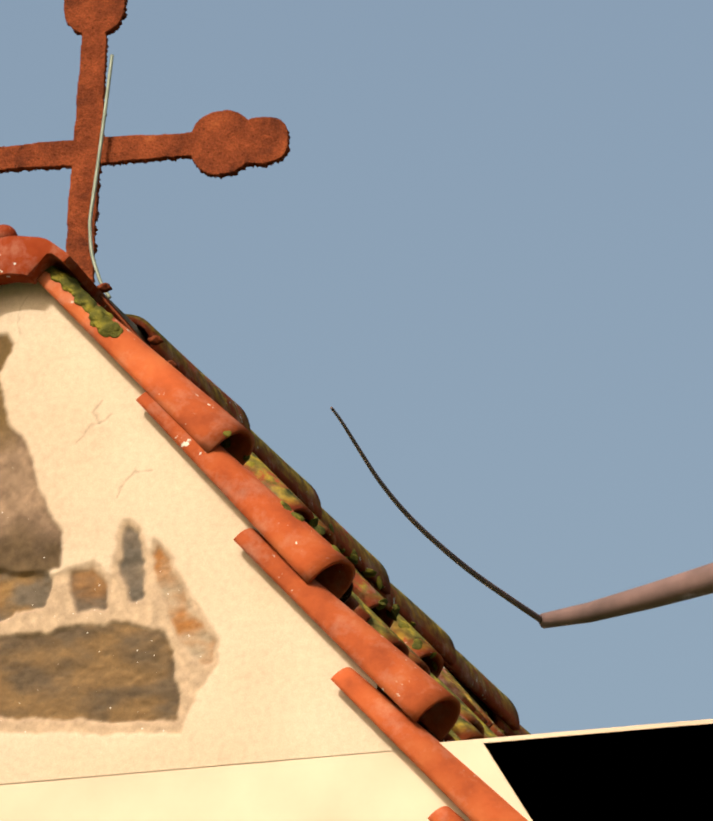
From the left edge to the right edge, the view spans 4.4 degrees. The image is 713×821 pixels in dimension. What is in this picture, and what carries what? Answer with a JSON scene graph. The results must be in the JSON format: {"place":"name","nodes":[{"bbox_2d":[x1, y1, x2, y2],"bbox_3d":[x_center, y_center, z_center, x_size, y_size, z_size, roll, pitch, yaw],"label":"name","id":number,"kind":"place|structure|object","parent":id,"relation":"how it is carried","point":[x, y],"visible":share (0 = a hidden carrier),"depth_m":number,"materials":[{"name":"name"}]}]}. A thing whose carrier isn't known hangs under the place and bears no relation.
{"place":"outdoors","nodes":[
{"label":"outdoors","id":0,"kind":"place"},
{"bbox_2d":[0,719,712,820],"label":"chapel walls","id":1,"kind":"structure","parent":0,"point":[657,772],"depth_m":19.18,"materials":[{"name":"paint"}]},
{"bbox_2d":[0,224,136,333],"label":"ridge tile","id":2,"kind":"object","parent":1,"relation":"on","point":[25,259],"visible":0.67,"depth_m":19.94,"materials":[{"name":"ceramic"}]},
{"bbox_2d":[88,54,113,298],"bbox_3d":[-0.555,-0.517,20.356,0.064,0.595,0.008,-2,-24,12],"label":"cable","id":3,"kind":"object","parent":2,"relation":"on","point":[107,294],"visible":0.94,"depth_m":20.36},
{"bbox_2d":[97,283,177,367],"bbox_3d":[-0.446,-0.131,19.966,0.404,0.463,0.028,-6,-25,19],"label":"strap and clamps","id":4,"kind":"object","parent":2,"relation":"attached to","point":[155,340],"visible":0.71,"depth_m":20.01,"materials":[{"name":"brown metal"}]},
{"bbox_2d":[0,0,289,282],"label":"iron cross","id":5,"kind":"object","parent":1,"relation":"attached to","point":[223,144],"visible":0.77,"depth_m":20.40,"materials":[{"name":"brown metal"}]},
{"bbox_2d":[0,282,399,783],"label":"gable wall","id":6,"kind":"structure","parent":1,"relation":"attached to","point":[154,616],"depth_m":19.60,"materials":[{"name":"beige paint"}]},
{"label":"tile","id":7,"kind":"object","parent":1,"relation":"attached to","visible":0},
{"bbox_2d":[427,806,464,820],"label":"tile","id":8,"kind":"object","parent":7,"relation":"on","point":[445,813],"visible":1,"depth_m":19.10,"materials":[{"name":"ceramic"}]},
{"bbox_2d":[331,667,527,820],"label":"tile","id":9,"kind":"object","parent":8,"relation":"on","point":[466,791],"visible":0.92,"depth_m":19.17,"materials":[{"name":"ceramic"}]},
{"bbox_2d":[233,528,460,739],"bbox_3d":[-0.020,0.446,19.419,0.092,0.620,0.164,-47,-27,2],"label":"tile","id":10,"kind":"object","parent":9,"relation":"on","point":[412,690],"visible":0.88,"depth_m":19.34,"materials":[{"name":"ceramic"}]},
{"bbox_2d":[136,392,355,598],"bbox_3d":[-0.237,0.157,19.634,0.092,0.620,0.164,-46,-27,3],"label":"tile","id":11,"kind":"object","parent":10,"relation":"on","point":[307,552],"visible":0.83,"depth_m":19.55,"materials":[{"name":"ceramic"}]},
{"bbox_2d":[37,272,254,464],"bbox_3d":[-0.456,-0.112,19.843,0.093,0.620,0.164,-47,-27,2],"label":"tile","id":12,"kind":"object","parent":11,"relation":"on","point":[202,419],"visible":0.83,"depth_m":19.75,"materials":[{"name":"ceramic"}]},
{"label":"tile","id":13,"kind":"object","parent":1,"relation":"attached to","visible":0},
{"bbox_2d":[353,571,393,627],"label":"tile","id":14,"kind":"object","parent":13,"relation":"on","point":[367,593],"visible":0.17,"depth_m":20.34,"materials":[{"name":"ceramic"}]},
{"bbox_2d":[390,614,443,677],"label":"tile","id":15,"kind":"object","parent":13,"relation":"on","point":[407,636],"visible":0.1,"depth_m":20.71,"materials":[{"name":"ceramic"}]},
{"bbox_2d":[0,0,712,733],"label":"sky","id":16,"kind":"structure","parent":0,"point":[482,239],"materials":[{"name":"blue"}]},
{"bbox_2d":[330,407,712,628],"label":"bare tree","id":17,"kind":"object","parent":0,"point":[689,584],"visible":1,"depth_m":9.46,"materials":[{"name":"brown plant"}]},
{"bbox_3d":[0.754,3.895,23.113,7.300,5.220,9.330,-6,-25,19],"label":"roof deck","id":18,"kind":"object","parent":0,"visible":0},
{"bbox_2d":[45,266,504,732],"bbox_3d":[0.138,0.566,21.097,0.784,0.982,3.210,-6,-25,19],"label":"moss","id":19,"kind":"object","parent":18,"relation":"on","point":[103,322],"visible":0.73,"depth_m":19.92,"materials":[{"name":"green plant"}]},
{"bbox_2d":[103,293,494,722],"bbox_3d":[0.839,1.406,24.052,0.110,0.120,8.682,-6,-25,19],"label":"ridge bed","id":20,"kind":"object","parent":18,"relation":"on","point":[144,337],"visible":0.05,"depth_m":22.36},
{"bbox_2d":[125,314,250,431],"bbox_3d":[-0.440,-0.075,20.841,0.226,0.119,0.560,-6,-23,19],"label":"tile","id":21,"kind":"object","parent":20,"relation":"on","point":[166,350],"visible":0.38,"depth_m":20.74,"materials":[{"name":"ceramic"}]},
{"bbox_2d":[251,430,321,518],"bbox_3d":[-0.280,0.106,21.244,0.226,0.120,0.560,-6,-23,19],"label":"tile","id":22,"kind":"object","parent":20,"relation":"on","point":[302,489],"visible":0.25,"depth_m":21.27,"materials":[{"name":"ceramic"}]},
{"bbox_2d":[320,508,390,594],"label":"tile","id":23,"kind":"object","parent":20,"relation":"on","point":[349,543],"visible":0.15,"depth_m":21.67,"materials":[{"name":"ceramic"}]},
{"bbox_2d":[364,577,455,665],"bbox_3d":[0.041,0.470,22.049,0.226,0.117,0.560,-6,-23,19],"label":"tile","id":24,"kind":"object","parent":20,"relation":"on","point":[432,633],"visible":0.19,"depth_m":22.07,"materials":[{"name":"ceramic"}]},
{"bbox_2d":[443,649,519,730],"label":"tile","id":25,"kind":"object","parent":20,"relation":"on","point":[481,686],"visible":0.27,"depth_m":22.46,"materials":[{"name":"ceramic"}]},
{"bbox_2d":[484,703,529,736],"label":"tile","id":26,"kind":"object","parent":20,"relation":"on","point":[500,723],"visible":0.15,"depth_m":22.61,"materials":[{"name":"ceramic"}]},
{"bbox_2d":[339,582,352,602],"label":"tile","id":27,"kind":"object","parent":18,"relation":"on","point":[346,595],"visible":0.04,"depth_m":19.76,"materials":[{"name":"ceramic"}]},
{"bbox_2d":[344,594,371,621],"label":"tile","id":28,"kind":"object","parent":18,"relation":"on","point":[351,602],"visible":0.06,"depth_m":19.82,"materials":[{"name":"ceramic"}]},
{"bbox_2d":[352,592,408,656],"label":"tile","id":29,"kind":"object","parent":18,"relation":"on","point":[375,622],"visible":0.19,"depth_m":19.84,"materials":[{"name":"ceramic"}]},
{"bbox_2d":[243,452,313,520],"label":"tile","id":30,"kind":"object","parent":29,"relation":"on","point":[263,473],"visible":0.15,"depth_m":20.06,"materials":[{"name":"ceramic"}]},
{"bbox_2d":[377,685,401,709],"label":"tile","id":31,"kind":"object","parent":18,"relation":"on","point":[382,691],"depth_m":19.39,"materials":[{"name":"ceramic"}]},
{"bbox_2d":[352,591,429,674],"bbox_3d":[-0.056,0.386,20.189,0.082,0.620,0.144,-42,-31,0],"label":"tile","id":32,"kind":"object","parent":18,"relation":"on","point":[416,659],"visible":0.1,"depth_m":20.03,"materials":[{"name":"ceramic"}]},
{"bbox_2d":[312,512,335,545],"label":"tile","id":33,"kind":"object","parent":32,"relation":"on","point":[329,536],"visible":0.08,"depth_m":20.25,"materials":[{"name":"ceramic"}]},
{"bbox_2d":[417,719,439,740],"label":"tile","id":34,"kind":"object","parent":18,"relation":"on","point":[419,722],"depth_m":19.57,"materials":[{"name":"ceramic"}]},
{"bbox_2d":[355,569,504,736],"bbox_3d":[0.118,0.561,21.317,0.082,0.620,0.144,-42,-31,0],"label":"tile","id":35,"kind":"object","parent":18,"relation":"on","point":[492,727],"visible":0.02,"depth_m":21.19,"materials":[{"name":"ceramic"}]},
{"bbox_2d":[439,733,455,741],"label":"tile","id":36,"kind":"object","parent":18,"relation":"attached to","point":[448,737],"visible":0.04,"depth_m":19.55,"materials":[{"name":"ceramic"}]},
{"bbox_2d":[449,730,460,740],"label":"tile","id":37,"kind":"object","parent":18,"relation":"on","point":[456,738],"depth_m":19.69,"materials":[{"name":"ceramic"}]},
{"bbox_2d":[430,672,483,735],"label":"tile","id":38,"kind":"object","parent":18,"relation":"on","point":[468,715],"visible":0.04,"depth_m":20.38,"materials":[{"name":"ceramic"}]},
{"bbox_2d":[438,670,487,723],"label":"tile","id":39,"kind":"object","parent":18,"relation":"attached to","point":[444,678],"depth_m":20.98,"materials":[{"name":"ceramic"}]},
{"bbox_2d":[437,678,496,737],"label":"tile","id":40,"kind":"object","parent":18,"relation":"on","point":[488,732],"visible":0.04,"depth_m":20.81,"materials":[{"name":"ceramic"}]},
{"bbox_2d":[451,713,484,739],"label":"tile","id":41,"kind":"object","parent":18,"relation":"on","point":[463,728],"visible":0.21,"depth_m":20.12,"materials":[{"name":"ceramic"}]},
{"bbox_2d":[443,666,505,736],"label":"tile","id":42,"kind":"object","parent":18,"relation":"on","point":[474,701],"depth_m":21.64,"materials":[{"name":"ceramic"}]}
]}

